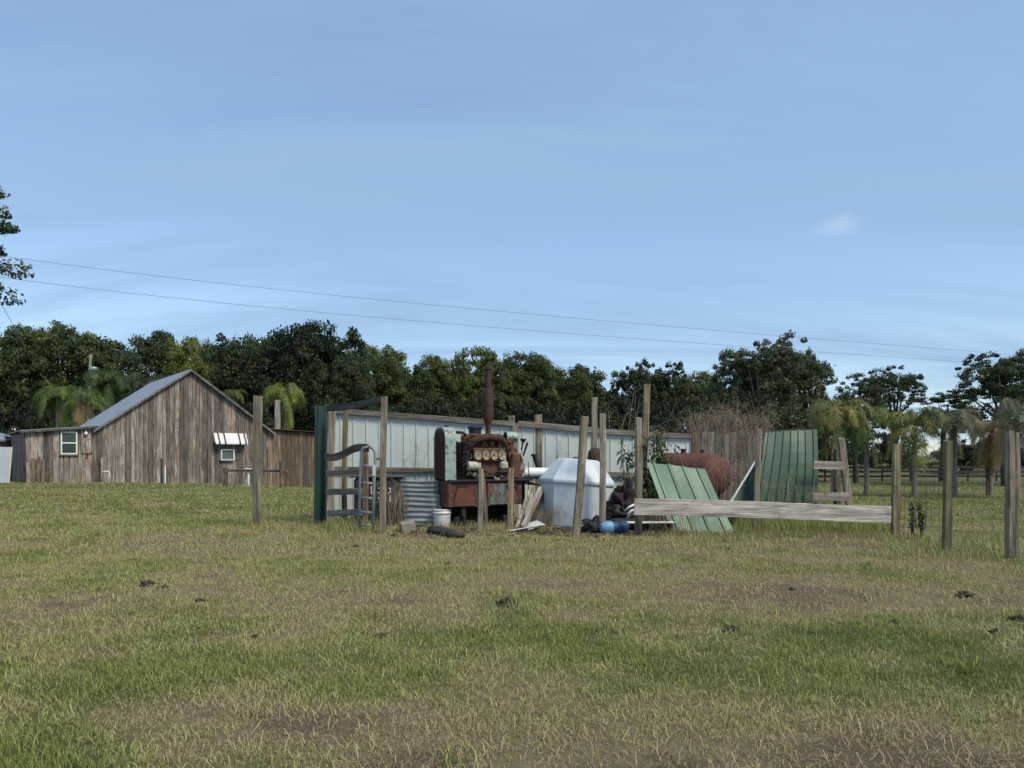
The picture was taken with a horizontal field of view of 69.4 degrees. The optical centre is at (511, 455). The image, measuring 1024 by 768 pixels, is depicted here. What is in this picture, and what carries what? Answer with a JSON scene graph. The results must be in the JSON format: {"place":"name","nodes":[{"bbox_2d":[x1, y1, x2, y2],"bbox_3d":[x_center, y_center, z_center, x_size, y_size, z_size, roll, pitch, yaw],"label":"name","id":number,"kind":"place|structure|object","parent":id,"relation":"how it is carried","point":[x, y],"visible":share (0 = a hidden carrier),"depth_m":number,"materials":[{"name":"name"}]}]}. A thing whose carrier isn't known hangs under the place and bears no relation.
{"place":"outdoors","nodes":[
{"label":"outdoors","id":0,"kind":"place"},
{"bbox_2d":[2,277,974,362],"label":"power cable","id":1,"kind":"object","parent":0,"point":[445,323],"visible":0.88,"depth_m":51.43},
{"bbox_2d":[5,256,1014,354],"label":"power cable","id":2,"kind":"object","parent":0,"point":[469,308],"visible":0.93,"depth_m":51.99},
{"bbox_2d":[0,457,1023,767],"bbox_3d":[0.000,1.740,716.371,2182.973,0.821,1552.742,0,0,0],"label":"ground","id":3,"kind":"structure","parent":0,"point":[572,761],"depth_m":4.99,"materials":[{"name":"plant"}]},
{"bbox_2d":[0,447,12,482],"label":"pale sheet","id":4,"kind":"object","parent":3,"relation":"on","point":[5,460],"visible":0.96,"depth_m":36.93,"materials":[{"name":"white metal"}]},
{"bbox_2d":[0,186,33,305],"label":"oak tree","id":5,"kind":"object","parent":3,"relation":"on","point":[7,227],"visible":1,"depth_m":22.22,"materials":[{"name":"green plant"}]},
{"bbox_2d":[0,322,70,432],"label":"oak tree","id":6,"kind":"object","parent":3,"relation":"on","point":[4,370],"visible":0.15,"depth_m":72.66,"materials":[{"name":"green plant"}]},
{"bbox_2d":[32,383,77,432],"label":"palm tree","id":7,"kind":"object","parent":3,"relation":"on","point":[46,397],"visible":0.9,"depth_m":53.79,"materials":[{"name":"green plant"}]},
{"bbox_2d":[0,319,130,426],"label":"oak tree","id":8,"kind":"object","parent":3,"relation":"on","point":[40,367],"visible":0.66,"depth_m":72.26,"materials":[{"name":"green plant"}]},
{"bbox_2d":[61,386,107,426],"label":"palm tree","id":9,"kind":"object","parent":3,"relation":"on","point":[80,410],"visible":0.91,"depth_m":51.66,"materials":[{"name":"green plant"}]},
{"bbox_2d":[83,367,132,409],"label":"palm tree","id":10,"kind":"object","parent":3,"relation":"on","point":[105,381],"visible":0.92,"depth_m":54.71,"materials":[{"name":"green plant"}]},
{"bbox_2d":[64,335,164,402],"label":"oak tree","id":11,"kind":"object","parent":3,"relation":"on","point":[123,358],"visible":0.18,"depth_m":76.96,"materials":[{"name":"green plant"}]},
{"bbox_2d":[128,373,163,390],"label":"palm tree","id":12,"kind":"object","parent":3,"relation":"on","point":[143,380],"visible":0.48,"depth_m":55.47,"materials":[{"name":"green plant"}]},
{"bbox_2d":[127,329,188,394],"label":"oak tree","id":13,"kind":"object","parent":3,"relation":"on","point":[158,340],"visible":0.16,"depth_m":82.65,"materials":[{"name":"green plant"}]},
{"bbox_2d":[5,369,314,487],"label":"wooden barn","id":14,"kind":"structure","parent":3,"relation":"on","point":[189,425],"depth_m":42.36,"materials":[{"name":"wood"}]},
{"bbox_2d":[59,431,78,455],"bbox_3d":[-23.330,-0.653,38.938,0.886,1.268,0.100,0,0,-38],"label":"window","id":15,"kind":"structure","parent":14,"relation":"in","point":[68,440],"depth_m":38.93,"materials":[{"name":"white plastic"}]},
{"bbox_2d":[161,335,220,382],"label":"oak tree","id":16,"kind":"object","parent":3,"relation":"on","point":[178,359],"visible":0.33,"depth_m":78.92,"materials":[{"name":"green plant"}]},
{"bbox_2d":[198,332,275,411],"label":"oak tree","id":17,"kind":"object","parent":3,"relation":"on","point":[235,373],"visible":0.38,"depth_m":69.09,"materials":[{"name":"green plant"}]},
{"bbox_2d":[223,462,287,487],"bbox_3d":[-11.395,0.861,32.714,3.761,1.237,0.215,0,0,27],"label":"hitching rail","id":18,"kind":"object","parent":3,"relation":"on","point":[281,470],"visible":0.79,"depth_m":32.32,"materials":[{"name":"brown wood"}]},
{"bbox_2d":[252,395,262,525],"bbox_3d":[-4.936,0.103,14.338,0.177,2.569,0.135,0,0,7],"label":"wooden post","id":19,"kind":"object","parent":3,"relation":"on","point":[257,456],"visible":0.95,"depth_m":14.28,"materials":[{"name":"brown wood"}]},
{"bbox_2d":[239,340,327,416],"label":"oak tree","id":20,"kind":"object","parent":3,"relation":"on","point":[267,348],"visible":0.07,"depth_m":69.01,"materials":[{"name":"green plant"}]},
{"bbox_2d":[263,381,307,429],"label":"palm tree","id":21,"kind":"object","parent":3,"relation":"on","point":[291,393],"visible":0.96,"depth_m":53.71,"materials":[{"name":"green plant"}]},
{"bbox_2d":[250,319,370,422],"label":"oak tree","id":22,"kind":"object","parent":3,"relation":"on","point":[288,348],"visible":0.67,"depth_m":67.28,"materials":[{"name":"green plant"}]},
{"bbox_2d":[314,406,327,523],"bbox_3d":[-3.797,0.193,14.717,0.053,2.411,0.334,0,0,38],"label":"metal sheet","id":23,"kind":"object","parent":3,"relation":"on","point":[321,432],"visible":0.83,"depth_m":14.72,"materials":[{"name":"metal"}]},
{"bbox_2d":[326,411,335,522],"bbox_3d":[-3.570,0.251,14.600,0.186,2.265,0.065,0,0,0],"label":"wooden post","id":24,"kind":"object","parent":3,"relation":"on","point":[331,450],"visible":0.67,"depth_m":14.57,"materials":[{"name":"brown wood"}]},
{"bbox_2d":[302,354,377,429],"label":"oak tree","id":25,"kind":"object","parent":3,"relation":"on","point":[338,393],"visible":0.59,"depth_m":66.30,"materials":[{"name":"green plant"}]},
{"bbox_2d":[341,410,347,521],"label":"wooden post","id":26,"kind":"object","parent":3,"relation":"on","point":[344,460],"visible":0.63,"depth_m":14.86,"materials":[{"name":"brown wood"}]},
{"bbox_2d":[0,367,712,433],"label":"undergrowth","id":27,"kind":"object","parent":3,"relation":"on","point":[608,394],"depth_m":98.09,"materials":[{"name":"green plant"}]},
{"bbox_2d":[362,451,368,523],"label":"wooden post","id":28,"kind":"object","parent":3,"relation":"on","point":[365,478],"visible":0.62,"depth_m":14.16,"materials":[{"name":"brown wood"}]},
{"bbox_2d":[358,445,379,529],"bbox_3d":[-2.555,0.585,13.245,0.421,1.556,0.069,0,0,0],"label":"metal ladder","id":29,"kind":"object","parent":3,"relation":"on","point":[373,482],"visible":0.94,"depth_m":13.23,"materials":[{"name":"metal"}]},
{"bbox_2d":[324,444,368,460],"bbox_3d":[-3.077,-0.062,13.703,1.278,0.231,0.034,-9,-6,38],"label":"warped board","id":30,"kind":"object","parent":29,"relation":"attached to","point":[349,450],"visible":0.96,"depth_m":13.70,"materials":[{"name":"grey wood"}]},
{"bbox_2d":[344,343,408,409],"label":"oak tree","id":31,"kind":"object","parent":3,"relation":"on","point":[373,354],"visible":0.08,"depth_m":87.46,"materials":[{"name":"green plant"}]},
{"bbox_2d":[350,475,406,524],"bbox_3d":[-2.623,0.869,14.577,1.050,0.962,0.660,0,0,-4],"label":"black crate","id":32,"kind":"object","parent":3,"relation":"on","point":[396,480],"visible":0.47,"depth_m":14.30,"materials":[{"name":"grey plastic"}]},
{"bbox_2d":[379,396,387,533],"bbox_3d":[-2.237,0.170,12.859,0.145,2.421,0.096,0,0,-4],"label":"wooden post","id":33,"kind":"object","parent":3,"relation":"on","point":[382,465],"visible":0.94,"depth_m":12.81,"materials":[{"name":"brown wood"}]},
{"bbox_2d":[326,397,380,411],"bbox_3d":[-2.943,-0.941,13.676,0.044,0.138,1.966,0,-2,-42],"label":"top board","id":34,"kind":"object","parent":33,"relation":"attached to","point":[355,405],"visible":0.95,"depth_m":13.61,"materials":[{"name":"grey wood"}]},
{"bbox_2d":[364,471,418,528],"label":"dry weeds","id":35,"kind":"object","parent":3,"relation":"on","point":[395,503],"visible":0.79,"depth_m":13.64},
{"bbox_2d":[368,354,440,413],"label":"oak tree","id":36,"kind":"object","parent":3,"relation":"on","point":[410,395],"visible":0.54,"depth_m":84.49,"materials":[{"name":"green plant"}]},
{"bbox_2d":[403,509,433,524],"bbox_3d":[-1.701,1.160,13.981,0.720,0.320,0.027,0,4,3],"label":"corrugated sheet","id":37,"kind":"object","parent":3,"relation":"on","point":[421,516],"visible":0.62,"depth_m":13.98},
{"bbox_2d":[402,493,439,508],"bbox_3d":[-1.731,0.860,14.033,0.720,0.310,0.027,0,4,3],"label":"corrugated sheet","id":38,"kind":"object","parent":37,"relation":"on","point":[425,501],"visible":0.89,"depth_m":14.03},
{"bbox_2d":[400,480,437,493],"bbox_3d":[-1.761,0.590,14.064,0.720,0.280,0.027,0,4,3],"label":"corrugated sheet","id":39,"kind":"object","parent":38,"relation":"on","point":[427,487],"visible":0.97,"depth_m":14.06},
{"bbox_2d":[0,393,848,469],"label":"undergrowth","id":40,"kind":"object","parent":3,"relation":"on","point":[549,411],"visible":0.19,"depth_m":65.99,"materials":[{"name":"green plant"}]},
{"bbox_2d":[402,353,462,416],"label":"oak tree","id":41,"kind":"object","parent":3,"relation":"on","point":[439,367],"visible":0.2,"depth_m":88.04,"materials":[{"name":"green plant"}]},
{"bbox_2d":[432,508,451,526],"bbox_3d":[-1.317,1.174,13.910,0.367,0.352,0.360,0,0,0],"label":"bucket","id":42,"kind":"object","parent":3,"relation":"on","point":[441,515],"visible":0.82,"depth_m":13.77,"materials":[{"name":"white plastic"}]},
{"bbox_2d":[427,525,465,537],"bbox_3d":[-1.119,1.293,12.474,0.211,0.196,1.096,0,0,-34],"label":"rotten log","id":43,"kind":"object","parent":3,"relation":"on","point":[448,532],"visible":0.93,"depth_m":12.32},
{"bbox_2d":[439,344,506,418],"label":"oak tree","id":44,"kind":"object","parent":3,"relation":"on","point":[466,381],"visible":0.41,"depth_m":87.39,"materials":[{"name":"green plant"}]},
{"bbox_2d":[477,468,483,530],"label":"wooden post","id":45,"kind":"object","parent":3,"relation":"on","point":[480,494],"visible":0.91,"depth_m":13.26,"materials":[{"name":"brown wood"}]},
{"bbox_2d":[434,367,539,527],"bbox_3d":[-0.454,-0.183,14.405,1.974,3.066,0.845,0,0,-25],"label":"engine","id":46,"kind":"object","parent":3,"relation":"on","point":[495,457],"visible":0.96,"depth_m":14.09,"materials":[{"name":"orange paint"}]},
{"bbox_2d":[473,361,528,419],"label":"oak tree","id":47,"kind":"object","parent":3,"relation":"on","point":[505,386],"visible":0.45,"depth_m":79.59,"materials":[{"name":"green plant"}]},
{"bbox_2d":[507,468,513,531],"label":"wooden post","id":48,"kind":"object","parent":3,"relation":"on","point":[510,508],"visible":0.91,"depth_m":13.16,"materials":[{"name":"brown wood"}]},
{"bbox_2d":[489,350,562,414],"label":"oak tree","id":49,"kind":"object","parent":3,"relation":"on","point":[523,372],"visible":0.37,"depth_m":81.64,"materials":[{"name":"green plant"}]},
{"bbox_2d":[508,520,544,531],"bbox_3d":[0.239,1.267,13.202,0.672,0.208,0.356,0,0,-12],"label":"scrap sheet","id":50,"kind":"object","parent":3,"relation":"on","point":[533,524],"visible":0.79,"depth_m":13.12,"materials":[{"name":"white plastic"}]},
{"bbox_2d":[521,487,542,529],"bbox_3d":[0.368,0.945,13.449,0.062,0.135,1.015,0,40,26],"label":"leaning board","id":51,"kind":"object","parent":50,"relation":"on","point":[531,508],"visible":0.98,"depth_m":13.40,"materials":[{"name":"grey wood"}]},
{"bbox_2d":[334,409,737,519],"bbox_3d":[0.904,0.178,16.244,9.402,2.344,0.139,0,0,-11],"label":"sheet metal fence","id":52,"kind":"object","parent":3,"relation":"on","point":[364,427],"visible":0.33,"depth_m":15.80,"materials":[{"name":"white metal"}]},
{"bbox_2d":[534,414,542,517],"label":"wooden post","id":53,"kind":"object","parent":3,"relation":"on","point":[538,440],"visible":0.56,"depth_m":16.23,"materials":[{"name":"brown wood"}]},
{"bbox_2d":[391,522,724,537],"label":"ground litter","id":54,"kind":"object","parent":3,"relation":"on","point":[553,532],"visible":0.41,"depth_m":12.78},
{"bbox_2d":[522,358,594,423],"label":"oak tree","id":55,"kind":"object","parent":3,"relation":"on","point":[572,391],"visible":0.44,"depth_m":80.23,"materials":[{"name":"green plant"}]},
{"bbox_2d":[539,457,614,528],"bbox_3d":[1.225,0.698,14.179,1.498,1.349,1.430,5,-3,-14],"label":"plastic tank","id":56,"kind":"object","parent":3,"relation":"on","point":[557,479],"visible":0.62,"depth_m":13.60,"materials":[{"name":"plastic"}]},
{"bbox_2d":[571,416,588,537],"bbox_3d":[1.125,0.357,12.229,0.284,2.041,0.118,0,0,0],"label":"wooden post","id":57,"kind":"object","parent":3,"relation":"on","point":[579,494],"visible":0.94,"depth_m":12.18,"materials":[{"name":"brown wood"}]},
{"bbox_2d":[565,365,612,416],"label":"oak tree","id":58,"kind":"object","parent":3,"relation":"on","point":[598,389],"visible":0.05,"depth_m":84.19,"materials":[{"name":"green plant"}]},
{"bbox_2d":[591,397,597,447],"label":"wooden post","id":59,"kind":"object","parent":3,"relation":"on","point":[594,423],"visible":0.41,"depth_m":15.57,"materials":[{"name":"brown wood"}]},
{"bbox_2d":[599,413,606,522],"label":"wooden post","id":60,"kind":"object","parent":3,"relation":"on","point":[603,459],"visible":0.87,"depth_m":13.26,"materials":[{"name":"brown wood"}]},
{"bbox_2d":[599,520,628,533],"bbox_3d":[1.754,1.230,12.759,0.506,0.232,0.251,0,0,-20],"label":"blue barrel","id":61,"kind":"object","parent":3,"relation":"on","point":[620,526],"visible":0.95,"depth_m":12.68,"materials":[{"name":"plastic"}]},
{"bbox_2d":[580,517,672,531],"bbox_3d":[2.098,1.216,13.291,1.896,0.238,0.784,0,0,0],"label":"black tarp","id":62,"kind":"object","parent":3,"relation":"on","point":[632,527],"visible":0.2,"depth_m":13.04,"materials":[{"name":"plastic"}]},
{"bbox_2d":[606,502,634,519],"bbox_3d":[1.984,0.995,13.429,0.603,0.324,0.469,0,0,21],"label":"cloth heap","id":63,"kind":"object","parent":62,"relation":"on","point":[616,511],"visible":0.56,"depth_m":13.37,"materials":[{"name":"fabric"}]},
{"bbox_2d":[606,477,644,512],"bbox_3d":[2.050,0.717,13.690,0.789,0.665,0.573,0,0,19],"label":"cloth heap","id":64,"kind":"object","parent":63,"relation":"on","point":[619,494],"visible":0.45,"depth_m":13.61,"materials":[{"name":"fabric"}]},
{"bbox_2d":[616,429,644,485],"bbox_3d":[2.280,0.383,14.611,0.604,1.937,0.466,0,0,-23],"label":"leafy shrub","id":65,"kind":"object","parent":3,"relation":"on","point":[628,466],"visible":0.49,"depth_m":14.59,"materials":[{"name":"green plant"}]},
{"bbox_2d":[240,496,1023,560],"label":"tall grass","id":66,"kind":"structure","parent":3,"relation":"on","point":[783,525],"depth_m":12.73,"materials":[{"name":"plant"}]},
{"bbox_2d":[837,438,853,504],"bbox_3d":[6.537,0.322,14.500,0.318,1.362,0.120,0,0,0],"label":"wooden post","id":67,"kind":"object","parent":66,"relation":"on","point":[842,451],"visible":0.81,"depth_m":14.45,"materials":[{"name":"brown wood"}]},
{"bbox_2d":[609,357,660,424],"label":"oak tree","id":68,"kind":"object","parent":3,"relation":"on","point":[634,379],"visible":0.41,"depth_m":77.84,"materials":[{"name":"green plant"}]},
{"bbox_2d":[634,417,642,535],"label":"wooden post","id":69,"kind":"object","parent":3,"relation":"on","point":[638,467],"visible":0.79,"depth_m":12.46,"materials":[{"name":"brown wood"}]},
{"bbox_2d":[642,384,649,492],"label":"wooden post","id":70,"kind":"object","parent":3,"relation":"on","point":[646,411],"visible":0.56,"depth_m":14.95,"materials":[{"name":"brown wood"}]},
{"bbox_2d":[630,428,679,498],"bbox_3d":[2.853,0.364,14.900,1.014,1.982,0.743,0,0,-21],"label":"leafy shrub","id":71,"kind":"object","parent":3,"relation":"on","point":[658,450],"visible":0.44,"depth_m":14.82,"materials":[{"name":"green plant"}]},
{"bbox_2d":[636,361,709,431],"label":"oak tree","id":72,"kind":"object","parent":3,"relation":"on","point":[662,383],"visible":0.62,"depth_m":74.48,"materials":[{"name":"green plant"}]},
{"bbox_2d":[647,463,732,532],"bbox_3d":[3.214,0.751,13.391,1.395,1.257,0.842,0,0,0],"label":"metal sheet","id":73,"kind":"object","parent":3,"relation":"on","point":[678,482],"visible":0.69,"depth_m":13.51,"materials":[{"name":"metal"}]},
{"bbox_2d":[650,449,730,517],"bbox_3d":[3.789,0.597,15.829,0.949,1.506,1.960,0,0,-28],"label":"fuel tank","id":74,"kind":"object","parent":3,"relation":"on","point":[701,458],"visible":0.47,"depth_m":15.08,"materials":[{"name":"metal"}]},
{"bbox_2d":[674,369,725,427],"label":"oak tree","id":75,"kind":"object","parent":3,"relation":"on","point":[703,375],"visible":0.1,"depth_m":87.56,"materials":[{"name":"green plant"}]},
{"bbox_2d":[665,437,754,522],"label":"dry vines","id":76,"kind":"object","parent":3,"relation":"on","point":[740,474],"visible":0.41,"depth_m":14.89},
{"bbox_2d":[654,390,798,499],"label":"dry vines","id":77,"kind":"object","parent":3,"relation":"on","point":[734,422],"visible":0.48,"depth_m":17.05,"materials":[{"name":"plant"}]},
{"bbox_2d":[700,431,755,500],"bbox_3d":[4.996,0.412,17.029,1.408,1.971,0.113,0,0,0],"label":"plank fence","id":78,"kind":"object","parent":3,"relation":"on","point":[733,442],"visible":0.4,"depth_m":16.98,"materials":[{"name":"wood"}]},
{"bbox_2d":[689,352,770,442],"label":"oak tree","id":79,"kind":"object","parent":3,"relation":"on","point":[720,393],"visible":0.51,"depth_m":59.02,"materials":[{"name":"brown plant"}]},
{"bbox_2d":[733,453,762,500],"bbox_3d":[4.758,0.474,14.600,1.132,1.404,0.360,0,0,-27],"label":"metal sheet","id":80,"kind":"object","parent":3,"relation":"on","point":[745,492],"visible":0.27,"depth_m":14.64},
{"bbox_2d":[753,429,761,530],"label":"wooden post","id":81,"kind":"object","parent":3,"relation":"on","point":[757,467],"visible":0.76,"depth_m":12.96,"materials":[{"name":"brown wood"}]},
{"bbox_2d":[694,329,823,449],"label":"oak tree","id":82,"kind":"object","parent":3,"relation":"on","point":[783,353],"visible":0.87,"depth_m":56.71,"materials":[{"name":"green plant"}]},
{"bbox_2d":[634,499,891,522],"bbox_3d":[4.085,0.892,12.125,4.132,0.299,0.064,1,0,3],"label":"long plank","id":83,"kind":"object","parent":3,"relation":"on","point":[795,511],"visible":1,"depth_m":12.09,"materials":[{"name":"wood"}]},
{"bbox_2d":[727,362,840,432],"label":"oak tree","id":84,"kind":"object","parent":3,"relation":"on","point":[832,381],"visible":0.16,"depth_m":59.24,"materials":[{"name":"green plant"}]},
{"bbox_2d":[751,429,817,521],"bbox_3d":[5.301,0.369,14.436,1.440,1.800,0.354,0,0,0],"label":"metal sheet","id":85,"kind":"object","parent":3,"relation":"on","point":[798,449],"visible":0.67,"depth_m":14.38,"materials":[{"name":"metal"}]},
{"bbox_2d":[764,347,834,449],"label":"oak tree","id":86,"kind":"object","parent":3,"relation":"on","point":[818,368],"visible":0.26,"depth_m":58.32,"materials":[{"name":"green plant"}]},
{"bbox_2d":[748,462,876,527],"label":"dry weeds","id":87,"kind":"object","parent":3,"relation":"on","point":[813,496],"visible":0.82,"depth_m":13.84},
{"bbox_2d":[804,398,874,492],"bbox_3d":[10.499,-0.305,24.061,2.116,3.300,2.196,0,0,5],"label":"palm tree","id":88,"kind":"object","parent":3,"relation":"on","point":[827,410],"visible":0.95,"depth_m":23.68,"materials":[{"name":"green plant"}]},
{"bbox_2d":[820,372,892,482],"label":"oak tree","id":89,"kind":"object","parent":3,"relation":"on","point":[874,397],"visible":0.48,"depth_m":57.64,"materials":[{"name":"green plant"}]},
{"bbox_2d":[837,404,891,493],"bbox_3d":[12.407,-0.225,26.024,2.046,3.149,1.992,0,0,-38],"label":"palm tree","id":90,"kind":"object","parent":3,"relation":"on","point":[877,416],"visible":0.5,"depth_m":25.82,"materials":[{"name":"green plant"}]},
{"bbox_2d":[890,443,901,538],"bbox_3d":[6.290,0.587,12.111,0.160,1.590,0.107,0,0,0],"label":"wooden post","id":91,"kind":"object","parent":3,"relation":"on","point":[896,487],"visible":0.9,"depth_m":12.06,"materials":[{"name":"brown wood"}]},
{"bbox_2d":[863,365,933,446],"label":"oak tree","id":92,"kind":"object","parent":3,"relation":"on","point":[903,383],"visible":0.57,"depth_m":58.81,"materials":[{"name":"green plant"}]},
{"bbox_2d":[878,404,949,497],"bbox_3d":[13.117,-0.141,24.095,2.148,2.972,2.060,0,0,22],"label":"palm tree","id":93,"kind":"object","parent":3,"relation":"on","point":[920,419],"visible":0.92,"depth_m":23.85,"materials":[{"name":"green plant"}]},
{"bbox_2d":[907,501,927,538],"bbox_3d":[6.564,1.029,11.986,0.284,0.646,0.253,0,0,20],"label":"tall weed","id":94,"kind":"object","parent":3,"relation":"on","point":[920,516],"visible":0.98,"depth_m":11.94,"materials":[{"name":"green plant"}]},
{"bbox_2d":[818,432,1023,470],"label":"undergrowth","id":95,"kind":"object","parent":3,"relation":"on","point":[967,450],"visible":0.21,"depth_m":73.68,"materials":[{"name":"green plant"}]},
{"bbox_2d":[818,466,1023,481],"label":"board fence","id":96,"kind":"object","parent":3,"relation":"on","point":[825,476],"visible":0.42,"depth_m":61.98,"materials":[{"name":"black paint"}]},
{"bbox_2d":[942,440,952,551],"bbox_3d":[6.120,0.575,10.395,0.126,1.598,0.088,0,0,5],"label":"wooden post","id":97,"kind":"object","parent":3,"relation":"on","point":[947,510],"visible":0.94,"depth_m":10.36,"materials":[{"name":"brown wood"}]},
{"bbox_2d":[900,470,1023,555],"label":"wire fence","id":98,"kind":"object","parent":97,"relation":"attached to","point":[993,534],"visible":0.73,"depth_m":10.69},
{"bbox_2d":[924,407,983,496],"bbox_3d":[14.433,-0.135,23.977,1.909,2.951,1.840,0,0,-19],"label":"palm tree","id":99,"kind":"object","parent":3,"relation":"on","point":[962,419],"visible":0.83,"depth_m":23.82,"materials":[{"name":"green plant"}]},
{"bbox_2d":[929,390,980,480],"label":"oak tree","id":100,"kind":"object","parent":3,"relation":"on","point":[954,402],"visible":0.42,"depth_m":64.15,"materials":[{"name":"green plant"}]},
{"bbox_2d":[962,420,1005,495],"bbox_3d":[16.205,0.031,24.951,1.766,2.644,1.720,0,0,2],"label":"palm tree","id":101,"kind":"object","parent":3,"relation":"on","point":[985,451],"visible":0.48,"depth_m":24.80,"materials":[{"name":"green plant"}]},
{"bbox_2d":[950,351,1023,486],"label":"oak tree","id":102,"kind":"object","parent":3,"relation":"on","point":[997,377],"visible":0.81,"depth_m":52.22,"materials":[{"name":"green plant"}]},
{"bbox_2d":[982,396,1023,499],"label":"palm tree","id":103,"kind":"object","parent":3,"relation":"on","point":[1014,409],"visible":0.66,"depth_m":22.84,"materials":[{"name":"green plant"}]},
{"bbox_2d":[1004,430,1015,559],"bbox_3d":[6.414,0.523,9.522,0.106,1.706,0.081,0,0,-8],"label":"wooden post","id":104,"kind":"object","parent":3,"relation":"on","point":[1010,480],"visible":0.94,"depth_m":9.49,"materials":[{"name":"brown wood"}]},
{"bbox_2d":[1015,432,1019,556],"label":"wooden post","id":105,"kind":"object","parent":3,"relation":"on","point":[1017,471],"visible":0.62,"depth_m":9.72,"materials":[{"name":"brown wood"}]},
{"bbox_2d":[0,0,1023,456],"label":"sky","id":106,"kind":"structure","parent":0,"point":[844,171],"materials":[{"name":"blue"}]},
{"bbox_2d":[812,492,848,500],"bbox_3d":[6.096,0.781,14.150,0.738,0.163,0.044,0,0,-8],"label":"short board","id":107,"kind":"object","parent":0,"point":[836,496],"visible":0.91,"depth_m":14.13,"materials":[{"name":"grey wood"}]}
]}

